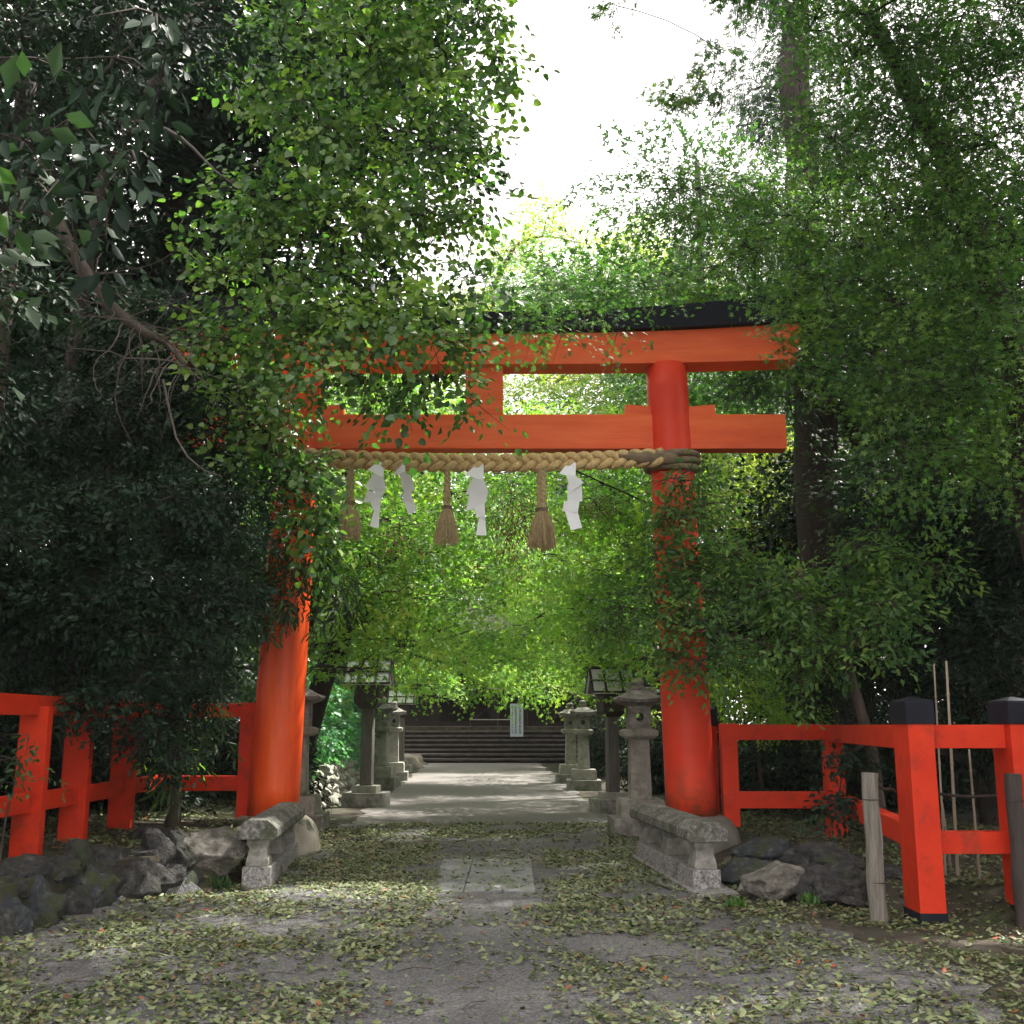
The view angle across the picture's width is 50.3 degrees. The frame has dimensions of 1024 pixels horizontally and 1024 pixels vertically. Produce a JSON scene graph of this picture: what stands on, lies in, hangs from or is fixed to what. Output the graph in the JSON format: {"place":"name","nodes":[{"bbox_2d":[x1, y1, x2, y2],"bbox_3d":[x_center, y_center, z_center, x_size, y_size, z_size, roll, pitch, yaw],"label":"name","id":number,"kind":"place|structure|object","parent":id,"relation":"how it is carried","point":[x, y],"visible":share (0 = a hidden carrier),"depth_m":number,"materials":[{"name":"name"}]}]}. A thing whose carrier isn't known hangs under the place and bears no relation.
{"place":"outdoors","nodes":[
{"label":"outdoors","id":0,"kind":"place"},
{"bbox_2d":[430,859,534,891],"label":"paving","id":1,"kind":"structure","parent":0,"point":[449,865],"depth_m":11.26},
{"bbox_2d":[201,727,764,753],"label":"terrace","id":2,"kind":"structure","parent":0,"point":[467,728],"depth_m":48.26,"materials":[{"name":"stone"}]},
{"bbox_2d":[317,596,654,725],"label":"shrine gate hall","id":3,"kind":"structure","parent":2,"relation":"on","point":[438,718],"depth_m":50.73,"materials":[{"name":"brown wood"}]},
{"bbox_2d":[439,655,490,721],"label":"lattice door","id":4,"kind":"structure","parent":3,"relation":"in","point":[444,706],"depth_m":51.08,"materials":[{"name":"brown wood"}]},
{"bbox_2d":[0,763,1006,1023],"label":"path","id":5,"kind":"structure","parent":0,"point":[506,793],"depth_m":7.51,"materials":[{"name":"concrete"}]},
{"bbox_2d":[236,802,304,888],"bbox_3d":[-2.559,3.537,11.704,0.390,0.652,2.578,1,-11,-5],"label":"stone balustrade","id":6,"kind":"object","parent":5,"relation":"on","point":[268,835],"visible":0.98,"depth_m":10.60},
{"bbox_2d":[341,657,395,807],"bbox_3d":[-2.850,4.331,21.570,1.078,2.882,0.792,-1,-11,6],"label":"wooden lantern","id":7,"kind":"object","parent":5,"relation":"on","point":[366,793],"visible":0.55,"depth_m":21.44,"materials":[{"name":"wood"}]},
{"bbox_2d":[374,697,400,787],"bbox_3d":[-3.340,5.894,27.989,0.877,2.280,0.877,-1,-11,6],"label":"stone lantern","id":8,"kind":"object","parent":5,"relation":"on","point":[385,776],"visible":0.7,"depth_m":27.80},
{"bbox_2d":[388,701,408,780],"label":"stone lantern","id":9,"kind":"object","parent":5,"relation":"on","point":[393,744],"visible":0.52,"depth_m":31.35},
{"bbox_2d":[159,289,809,855],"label":"torii gate","id":10,"kind":"structure","parent":5,"relation":"on","point":[705,337],"depth_m":14.34,"materials":[{"name":"red painted wood"},{"name":"black painted wood"}]},
{"bbox_2d":[273,448,700,476],"bbox_3d":[-0.370,-0.580,14.314,5.720,0.432,0.888,0,-11,0],"label":"sacred rope","id":11,"kind":"object","parent":10,"relation":"attached to","point":[648,460],"visible":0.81,"depth_m":13.96,"materials":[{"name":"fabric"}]},
{"bbox_2d":[336,464,361,540],"bbox_3d":[-2.073,-0.128,13.903,0.316,1.000,0.331,7,-13,-34],"label":"straw tassel","id":12,"kind":"object","parent":11,"relation":"hanging from","point":[355,531],"visible":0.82,"depth_m":13.82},
{"bbox_2d":[363,462,385,527],"bbox_3d":[-1.746,-0.229,13.846,0.275,0.856,0.083,10,-13,-13],"label":"paper streamer","id":13,"kind":"object","parent":11,"relation":"hanging from","point":[376,483],"visible":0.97,"depth_m":13.86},
{"bbox_2d":[394,463,415,514],"bbox_3d":[-1.349,-0.293,13.840,0.250,0.712,0.081,-20,-19,25],"label":"paper streamer","id":14,"kind":"object","parent":11,"relation":"hanging from","point":[407,486],"visible":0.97,"depth_m":13.83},
{"bbox_2d":[433,467,459,546],"bbox_3d":[-0.829,-0.073,13.889,0.341,1.031,0.326,4,-12,-18],"label":"straw tassel","id":15,"kind":"object","parent":11,"relation":"hanging from","point":[446,529],"visible":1,"depth_m":13.79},
{"bbox_2d":[465,464,488,534],"bbox_3d":[-0.446,-0.159,13.849,0.299,0.930,0.090,0,-11,0],"label":"paper streamer","id":16,"kind":"object","parent":11,"relation":"hanging from","point":[477,492],"visible":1,"depth_m":13.86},
{"bbox_2d":[527,467,557,552],"bbox_3d":[0.379,-0.045,13.885,0.443,1.103,0.357,-7,-13,30],"label":"straw tassel","id":17,"kind":"object","parent":11,"relation":"hanging from","point":[541,532],"visible":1,"depth_m":13.77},
{"bbox_2d":[559,463,582,529],"bbox_3d":[0.755,-0.199,13.858,0.312,0.890,0.101,0,-11,0],"label":"paper streamer","id":18,"kind":"object","parent":11,"relation":"hanging from","point":[574,497],"visible":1,"depth_m":13.86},
{"bbox_2d":[404,726,577,762],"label":"stone steps","id":19,"kind":"structure","parent":5,"relation":"on","point":[502,746],"depth_m":46.80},
{"bbox_2d":[510,704,522,743],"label":"notice board","id":20,"kind":"object","parent":19,"relation":"on","point":[516,728],"visible":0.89,"depth_m":47.01,"materials":[{"name":"white wood"}]},
{"bbox_2d":[0,797,1023,1023],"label":"fallen leaves","id":21,"kind":"object","parent":5,"relation":"on","point":[384,872],"depth_m":8.01,"materials":[{"name":"plant"}]},
{"bbox_2d":[555,703,576,782],"bbox_3d":[1.620,6.371,30.137,0.834,2.168,0.834,0,-11,-1],"label":"stone lantern","id":22,"kind":"object","parent":5,"relation":"on","point":[563,775],"visible":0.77,"depth_m":29.97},
{"bbox_2d":[567,700,601,790],"bbox_3d":[1.760,5.738,26.899,0.834,2.168,0.834,0,-11,2],"label":"stone lantern","id":23,"kind":"object","parent":5,"relation":"on","point":[583,776],"visible":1,"depth_m":26.69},
{"bbox_2d":[584,666,636,813],"bbox_3d":[1.840,4.172,20.073,0.980,2.620,0.720,2,-11,-12],"label":"wooden lantern","id":24,"kind":"object","parent":5,"relation":"on","point":[604,802],"visible":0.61,"depth_m":19.97,"materials":[{"name":"wood"}]},
{"bbox_2d":[607,678,665,836],"bbox_3d":[1.860,3.564,15.963,0.860,2.235,0.860,0,-11,-2],"label":"stone lantern","id":25,"kind":"object","parent":5,"relation":"on","point":[634,701],"visible":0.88,"depth_m":15.80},
{"bbox_2d":[630,802,740,897],"bbox_3d":[1.744,3.507,11.518,0.420,0.664,3.081,1,-11,-5],"label":"stone balustrade","id":26,"kind":"object","parent":5,"relation":"on","point":[695,871],"visible":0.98,"depth_m":10.82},
{"bbox_2d":[0,749,1023,1023],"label":"ground","id":27,"kind":"structure","parent":0,"point":[954,899],"depth_m":9.35,"materials":[{"name":"soil"}]},
{"bbox_2d":[0,658,25,831],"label":"undergrowth shrub","id":28,"kind":"object","parent":27,"relation":"on","point":[7,761],"visible":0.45,"depth_m":10.46,"materials":[{"name":"green plant"}]},
{"bbox_2d":[0,731,69,864],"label":"fence plant","id":29,"kind":"object","parent":27,"relation":"on","point":[19,773],"visible":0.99,"depth_m":9.03,"materials":[{"name":"green plant"}]},
{"bbox_2d":[0,647,98,828],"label":"undergrowth shrub","id":30,"kind":"object","parent":27,"relation":"on","point":[11,746],"visible":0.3,"depth_m":11.95,"materials":[{"name":"green plant"}]},
{"bbox_2d":[0,0,125,401],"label":"forecourt tree","id":31,"kind":"object","parent":27,"relation":"on","point":[11,67],"visible":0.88,"depth_m":5.91,"materials":[{"name":"green plant"}]},
{"bbox_2d":[0,612,172,794],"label":"undergrowth shrub","id":32,"kind":"object","parent":27,"relation":"on","point":[86,687],"visible":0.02,"depth_m":15.04,"materials":[{"name":"green plant"}]},
{"bbox_2d":[0,3,201,308],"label":"overhanging tree","id":33,"kind":"object","parent":27,"relation":"on","point":[62,188],"visible":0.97,"depth_m":6.01,"materials":[{"name":"green plant"}]},
{"bbox_2d":[0,827,203,938],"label":"stone retaining wall","id":34,"kind":"structure","parent":27,"relation":"on","point":[80,876],"depth_m":9.38,"materials":[{"name":"stone"}]},
{"bbox_2d":[0,693,228,819],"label":"undergrowth shrub","id":35,"kind":"object","parent":27,"relation":"on","point":[100,774],"visible":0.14,"depth_m":14.15,"materials":[{"name":"green plant"}]},
{"bbox_2d":[0,693,255,857],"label":"fence","id":36,"kind":"object","parent":27,"relation":"on","point":[120,789],"visible":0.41,"depth_m":10.83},
{"bbox_2d":[0,123,256,805],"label":"forest tree","id":37,"kind":"object","parent":27,"relation":"on","point":[147,260],"depth_m":17.60,"materials":[{"name":"green plant"}]},
{"bbox_2d":[0,0,290,586],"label":"camellia tree","id":38,"kind":"object","parent":27,"relation":"on","point":[25,97],"visible":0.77,"depth_m":9.23,"materials":[{"name":"green plant"}]},
{"bbox_2d":[0,141,291,476],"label":"gnarled tree","id":39,"kind":"object","parent":27,"relation":"on","point":[116,311],"visible":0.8,"depth_m":10.47,"materials":[{"name":"brown plant"}]},
{"bbox_2d":[128,824,175,841],"bbox_3d":[-3.661,3.346,11.157,0.507,0.272,0.575,7,-13,-30],"label":"boulder","id":40,"kind":"object","parent":27,"relation":"on","point":[139,831],"visible":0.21,"depth_m":11.22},
{"bbox_2d":[0,272,308,827],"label":"evergreen shrub","id":41,"kind":"object","parent":27,"relation":"on","point":[80,597],"visible":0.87,"depth_m":11.31,"materials":[{"name":"green plant"}]},
{"bbox_2d":[104,650,239,799],"bbox_3d":[-5.764,3.620,17.870,4.012,3.506,3.452,0,-11,0],"label":"undergrowth shrub","id":42,"kind":"object","parent":27,"relation":"on","point":[232,793],"visible":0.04,"depth_m":17.64,"materials":[{"name":"green plant"}]},
{"bbox_2d":[4,164,350,696],"bbox_3d":[-8.253,-1.124,25.385,8.036,15.072,9.470,-3,-11,15],"label":"forest tree","id":43,"kind":"object","parent":27,"relation":"on","point":[236,511],"visible":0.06,"depth_m":24.11,"materials":[{"name":"green plant"}]},
{"bbox_2d":[136,712,218,822],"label":"lime sprig","id":44,"kind":"object","parent":27,"relation":"on","point":[137,773],"visible":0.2,"depth_m":12.77,"materials":[{"name":"green plant"}]},
{"bbox_2d":[183,825,247,877],"bbox_3d":[-2.953,3.452,10.686,0.772,0.699,0.708,0,-11,0],"label":"boulder","id":45,"kind":"object","parent":27,"relation":"on","point":[220,851],"visible":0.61,"depth_m":10.54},
{"bbox_2d":[209,874,231,889],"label":"grass tuft","id":46,"kind":"object","parent":27,"relation":"on","point":[227,883],"visible":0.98,"depth_m":10.32,"materials":[{"name":"green plant"}]},
{"bbox_2d":[0,0,510,695],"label":"shade tree","id":47,"kind":"object","parent":27,"relation":"on","point":[210,130],"visible":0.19,"depth_m":15.60,"materials":[{"name":"green plant"}]},
{"bbox_2d":[140,253,377,747],"bbox_3d":[-9.923,-0.113,36.391,12.256,17.356,12.658,0,-11,0],"label":"forest tree","id":48,"kind":"object","parent":27,"relation":"on","point":[243,673],"visible":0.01,"depth_m":34.37,"materials":[{"name":"green plant"}]},
{"bbox_2d":[137,385,382,829],"bbox_3d":[-2.990,1.043,12.626,3.013,5.313,2.078,0,-11,0],"label":"slender leaf tree","id":49,"kind":"object","parent":27,"relation":"on","point":[174,805],"visible":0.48,"depth_m":12.53,"materials":[{"name":"green plant"}]},
{"bbox_2d":[206,701,339,814],"bbox_3d":[-3.781,3.954,17.253,2.210,1.921,2.137,0,-11,0],"label":"undergrowth shrub","id":50,"kind":"object","parent":27,"relation":"on","point":[312,764],"visible":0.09,"depth_m":16.96,"materials":[{"name":"green plant"}]},
{"bbox_2d":[190,405,372,730],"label":"forest tree","id":51,"kind":"object","parent":27,"relation":"on","point":[249,691],"visible":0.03,"depth_m":28.98,"materials":[{"name":"green plant"}]},
{"bbox_2d":[47,0,559,816],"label":"heart leaf tree","id":52,"kind":"object","parent":27,"relation":"on","point":[381,218],"visible":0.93,"depth_m":12.40,"materials":[{"name":"green plant"}]},
{"bbox_2d":[299,679,329,830],"bbox_3d":[-3.240,3.647,16.507,0.877,2.280,0.877,0,-11,0],"label":"stone lantern","id":53,"kind":"object","parent":27,"relation":"on","point":[310,803],"visible":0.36,"depth_m":16.35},
{"bbox_2d":[309,757,359,809],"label":"field stone wall","id":54,"kind":"structure","parent":27,"relation":"on","point":[346,779],"depth_m":22.26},
{"bbox_2d":[306,662,382,783],"bbox_3d":[-4.166,4.769,24.239,1.971,2.574,11.209,0,-11,0],"label":"ivy hedge","id":55,"kind":"object","parent":54,"relation":"on","point":[340,731],"visible":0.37,"depth_m":23.17,"materials":[{"name":"green plant"}]},
{"bbox_2d":[260,470,442,775],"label":"leaning tree","id":56,"kind":"object","parent":27,"relation":"on","point":[323,688],"visible":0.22,"depth_m":19.23,"materials":[{"name":"green plant"}]},
{"bbox_2d":[233,373,534,716],"bbox_3d":[-2.201,0.625,20.541,5.326,9.818,8.293,0,-11,0],"label":"maple tree","id":57,"kind":"object","parent":27,"relation":"on","point":[407,619],"visible":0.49,"depth_m":18.33,"materials":[{"name":"green plant"}]},
{"bbox_2d":[308,453,493,670],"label":"forest tree","id":58,"kind":"object","parent":27,"relation":"on","point":[408,582],"visible":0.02,"depth_m":58.02,"materials":[{"name":"green plant"}]},
{"bbox_2d":[386,689,416,772],"bbox_3d":[-3.750,7.378,36.869,1.039,2.777,0.763,-1,-11,3],"label":"wooden lantern","id":59,"kind":"object","parent":27,"relation":"on","point":[406,704],"visible":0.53,"depth_m":36.80,"materials":[{"name":"wood"}]},
{"bbox_2d":[336,381,608,720],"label":"maple tree","id":60,"kind":"object","parent":27,"relation":"on","point":[482,638],"visible":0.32,"depth_m":27.52,"materials":[{"name":"green plant"}]},
{"bbox_2d":[368,470,650,611],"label":"dry branch tree","id":61,"kind":"object","parent":27,"relation":"on","point":[514,533],"visible":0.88,"depth_m":16.79,"materials":[{"name":"green plant"}]},
{"bbox_2d":[337,169,687,626],"bbox_3d":[0.419,-1.789,33.899,12.677,19.777,7.466,4,-12,-20],"label":"maple tree","id":62,"kind":"object","parent":27,"relation":"on","point":[572,380],"visible":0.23,"depth_m":35.55,"materials":[{"name":"green plant"}]},
{"bbox_2d":[352,492,725,722],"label":"maple tree","id":63,"kind":"object","parent":27,"relation":"on","point":[463,676],"visible":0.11,"depth_m":38.99,"materials":[{"name":"green plant"}]},
{"bbox_2d":[473,471,652,597],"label":"forest tree","id":64,"kind":"object","parent":27,"relation":"on","point":[556,489],"visible":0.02,"depth_m":58.95,"materials":[{"name":"green plant"}]},
{"bbox_2d":[466,385,661,724],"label":"maple tree","id":65,"kind":"object","parent":27,"relation":"on","point":[553,685],"visible":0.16,"depth_m":31.21,"materials":[{"name":"green plant"}]},
{"bbox_2d":[573,686,661,765],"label":"shrub","id":66,"kind":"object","parent":27,"relation":"on","point":[655,706],"depth_m":38.54,"materials":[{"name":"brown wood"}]},
{"bbox_2d":[577,714,662,776],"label":"undergrowth shrub","id":67,"kind":"object","parent":27,"relation":"on","point":[597,739],"visible":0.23,"depth_m":30.97,"materials":[{"name":"green plant"}]},
{"bbox_2d":[483,453,759,745],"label":"maple tree","id":68,"kind":"object","parent":27,"relation":"on","point":[622,502],"visible":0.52,"depth_m":20.20,"materials":[{"name":"green plant"}]},
{"bbox_2d":[563,374,745,720],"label":"forest tree","id":69,"kind":"object","parent":27,"relation":"on","point":[602,403],"depth_m":53.12,"materials":[{"name":"green plant"}]},
{"bbox_2d":[578,208,751,413],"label":"maple tree","id":70,"kind":"object","parent":27,"relation":"on","point":[654,249],"visible":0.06,"depth_m":34.26,"materials":[{"name":"green plant"}]},
{"bbox_2d":[584,0,763,129],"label":"maple tree","id":71,"kind":"object","parent":27,"relation":"on","point":[689,100],"visible":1,"depth_m":8.03,"materials":[{"name":"green plant"}]},
{"bbox_2d":[597,707,752,793],"bbox_3d":[3.606,5.192,23.396,3.381,2.190,2.737,-4,-12,20],"label":"undergrowth shrub","id":72,"kind":"object","parent":27,"relation":"on","point":[657,764],"visible":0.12,"depth_m":23.00,"materials":[{"name":"green plant"}]},
{"bbox_2d":[591,280,793,751],"bbox_3d":[9.043,0.379,40.136,9.953,17.873,13.450,7,-13,-34],"label":"forest tree","id":73,"kind":"object","parent":27,"relation":"on","point":[732,471],"depth_m":39.03,"materials":[{"name":"green plant"}]},
{"bbox_2d":[637,147,757,755],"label":"conifer tree","id":74,"kind":"object","parent":27,"relation":"on","point":[704,458],"visible":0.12,"depth_m":28.59,"materials":[{"name":"green plant"}]},
{"bbox_2d":[433,106,965,700],"bbox_3d":[3.374,0.108,21.486,9.730,11.187,14.538,0,-11,0],"label":"maple tree","id":75,"kind":"object","parent":27,"relation":"on","point":[703,390],"visible":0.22,"depth_m":17.36,"materials":[{"name":"green plant"}]},
{"bbox_2d":[710,706,719,814],"bbox_3d":[2.600,3.416,14.361,0.224,1.730,0.224,0,-11,0],"label":"capped post","id":76,"kind":"object","parent":27,"relation":"on","point":[714,718],"visible":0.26,"depth_m":14.32,"materials":[{"name":"black wood"}]},
{"bbox_2d":[462,0,1023,564],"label":"maple tree","id":77,"kind":"object","parent":27,"relation":"on","point":[966,206],"visible":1,"depth_m":11.30,"materials":[{"name":"green plant"}]},
{"bbox_2d":[720,856,770,886],"bbox_3d":[2.352,3.630,10.783,0.733,0.408,0.664,0,-11,0],"label":"boulder","id":78,"kind":"object","parent":27,"relation":"on","point":[734,869],"visible":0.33,"depth_m":10.72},
{"bbox_2d":[730,836,791,861],"bbox_3d":[2.777,3.696,11.682,0.676,0.432,0.642,8,-14,-37],"label":"boulder","id":79,"kind":"object","parent":27,"relation":"on","point":[774,848],"visible":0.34,"depth_m":11.51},
{"bbox_2d":[717,715,822,813],"bbox_3d":[4.444,4.423,18.172,2.835,2.035,3.037,8,-14,-36],"label":"undergrowth shrub","id":80,"kind":"object","parent":27,"relation":"on","point":[749,776],"visible":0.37,"depth_m":17.52,"materials":[{"name":"green plant"}]},
{"bbox_2d":[738,860,804,902],"bbox_3d":[2.398,3.412,9.899,0.685,0.434,0.559,0,-11,0],"label":"boulder","id":81,"kind":"object","parent":27,"relation":"on","point":[775,880],"visible":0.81,"depth_m":9.75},
{"bbox_2d":[695,412,849,757],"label":"maple tree","id":82,"kind":"object","parent":27,"relation":"on","point":[752,471],"visible":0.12,"depth_m":24.25,"materials":[{"name":"green plant"}]},
{"bbox_2d":[706,642,839,814],"bbox_3d":[3.827,3.431,16.994,2.416,2.918,2.123,-6,-12,27],"label":"azalea bush","id":83,"kind":"object","parent":27,"relation":"on","point":[772,720],"visible":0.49,"depth_m":16.94,"materials":[{"name":"green plant"}]},
{"bbox_2d":[560,449,990,845],"bbox_3d":[3.005,1.521,12.593,4.824,4.790,2.598,0,-11,0],"label":"evergreen shrub","id":84,"kind":"object","parent":27,"relation":"on","point":[801,583],"visible":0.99,"depth_m":12.56,"materials":[{"name":"green plant"}]},
{"bbox_2d":[694,0,921,811],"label":"cedar tree","id":85,"kind":"object","parent":27,"relation":"on","point":[804,532],"visible":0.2,"depth_m":19.03,"materials":[{"name":"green plant"}]},
{"bbox_2d":[701,463,920,776],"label":"forest tree","id":86,"kind":"object","parent":27,"relation":"on","point":[726,603],"visible":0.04,"depth_m":24.11,"materials":[{"name":"green plant"}]},
{"bbox_2d":[798,891,823,904],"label":"grass tuft","id":87,"kind":"object","parent":27,"relation":"on","point":[808,898],"visible":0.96,"depth_m":9.44,"materials":[{"name":"green plant"}]},
{"bbox_2d":[780,841,865,869],"bbox_3d":[3.061,3.467,10.654,0.709,0.493,0.729,6,-13,-29],"label":"boulder","id":88,"kind":"object","parent":27,"relation":"on","point":[808,854],"visible":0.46,"depth_m":10.58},
{"bbox_2d":[794,863,867,908],"bbox_3d":[2.911,3.291,9.524,0.739,0.438,0.497,3,-11,-16],"label":"boulder","id":89,"kind":"object","parent":27,"relation":"on","point":[840,884],"visible":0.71,"depth_m":9.43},
{"bbox_2d":[726,283,964,721],"bbox_3d":[10.566,0.060,29.062,9.571,14.212,9.647,10,-15,-43],"label":"forest tree","id":90,"kind":"object","parent":27,"relation":"on","point":[840,427],"visible":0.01,"depth_m":29.40,"materials":[{"name":"green plant"}]},
{"bbox_2d":[705,409,1022,759],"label":"forest tree","id":91,"kind":"object","parent":27,"relation":"on","point":[790,524],"visible":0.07,"depth_m":21.85,"materials":[{"name":"green plant"}]},
{"bbox_2d":[718,697,1023,925],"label":"fence","id":92,"kind":"object","parent":27,"relation":"on","point":[913,736],"visible":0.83,"depth_m":8.96,"materials":[{"name":"red wood"}]},
{"bbox_2d":[938,792,996,797],"bbox_3d":[3.936,2.446,9.380,1.043,0.091,0.026,-2,-11,8],"label":"bamboo rail","id":93,"kind":"object","parent":92,"relation":"attached to","point":[968,796],"visible":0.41,"depth_m":9.37,"materials":[{"name":"brown wood"}]},
{"bbox_2d":[861,772,888,924],"bbox_3d":[2.921,2.777,8.780,0.154,1.326,0.148,0,-11,0],"label":"wooden stake","id":94,"kind":"object","parent":27,"relation":"on","point":[875,882],"visible":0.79,"depth_m":8.74,"materials":[{"name":"grey wood"}]},
{"bbox_2d":[738,0,1023,697],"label":"maple tree","id":95,"kind":"object","parent":27,"relation":"on","point":[831,485],"visible":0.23,"depth_m":15.08,"materials":[{"name":"green plant"}]},
{"bbox_2d":[743,0,1021,41],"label":"forecourt tree","id":96,"kind":"object","parent":27,"relation":"on","point":[801,6],"visible":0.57,"depth_m":13.70,"materials":[{"name":"green plant"}]},
{"bbox_2d":[772,705,995,818],"bbox_3d":[6.035,4.131,17.162,4.166,2.191,3.959,0,-11,0],"label":"undergrowth shrub","id":97,"kind":"object","parent":27,"relation":"on","point":[891,798],"visible":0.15,"depth_m":16.38,"materials":[{"name":"green plant"}]},
{"bbox_2d":[751,456,1023,849],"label":"evergreen shrub","id":98,"kind":"object","parent":27,"relation":"on","point":[1000,624],"visible":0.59,"depth_m":13.42,"materials":[{"name":"green plant"}]},
{"bbox_2d":[884,864,902,880],"bbox_3d":[3.747,3.463,10.095,0.723,0.381,0.503,-2,-11,12],"label":"boulder","id":99,"kind":"object","parent":27,"relation":"on","point":[892,870],"visible":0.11,"depth_m":10.02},
{"bbox_2d":[774,141,1023,799],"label":"forest tree","id":100,"kind":"object","parent":27,"relation":"on","point":[903,421],"visible":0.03,"depth_m":18.60,"materials":[{"name":"green plant"}]},
{"bbox_2d":[933,664,946,874],"bbox_3d":[4.046,2.534,10.305,0.060,2.184,0.026,0,-11,0],"label":"bamboo cane","id":101,"kind":"object","parent":27,"relation":"on","point":[942,820],"visible":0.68,"depth_m":10.31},
{"bbox_2d":[945,661,959,877],"bbox_3d":[4.083,2.488,10.110,0.079,2.200,0.038,0,-11,0],"label":"bamboo cane","id":102,"kind":"object","parent":27,"relation":"on","point":[957,868],"visible":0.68,"depth_m":10.11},
{"bbox_2d":[968,749,980,876],"bbox_3d":[4.222,2.868,9.934,0.032,1.385,0.030,5,-12,-22],"label":"bamboo cane","id":103,"kind":"object","parent":27,"relation":"on","point":[975,827],"visible":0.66,"depth_m":9.96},
{"bbox_2d":[1004,773,1023,928],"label":"wooden stake","id":104,"kind":"object","parent":27,"relation":"on","point":[1014,800],"visible":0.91,"depth_m":8.62,"materials":[{"name":"grey wood"}]},
{"bbox_2d":[2,0,1023,724],"label":"sky","id":105,"kind":"structure","parent":0,"point":[600,76],"materials":[{"name":"white"}]},
{"bbox_2d":[568,861,676,888],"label":"paving","id":106,"kind":"structure","parent":0,"point":[593,870],"depth_m":11.60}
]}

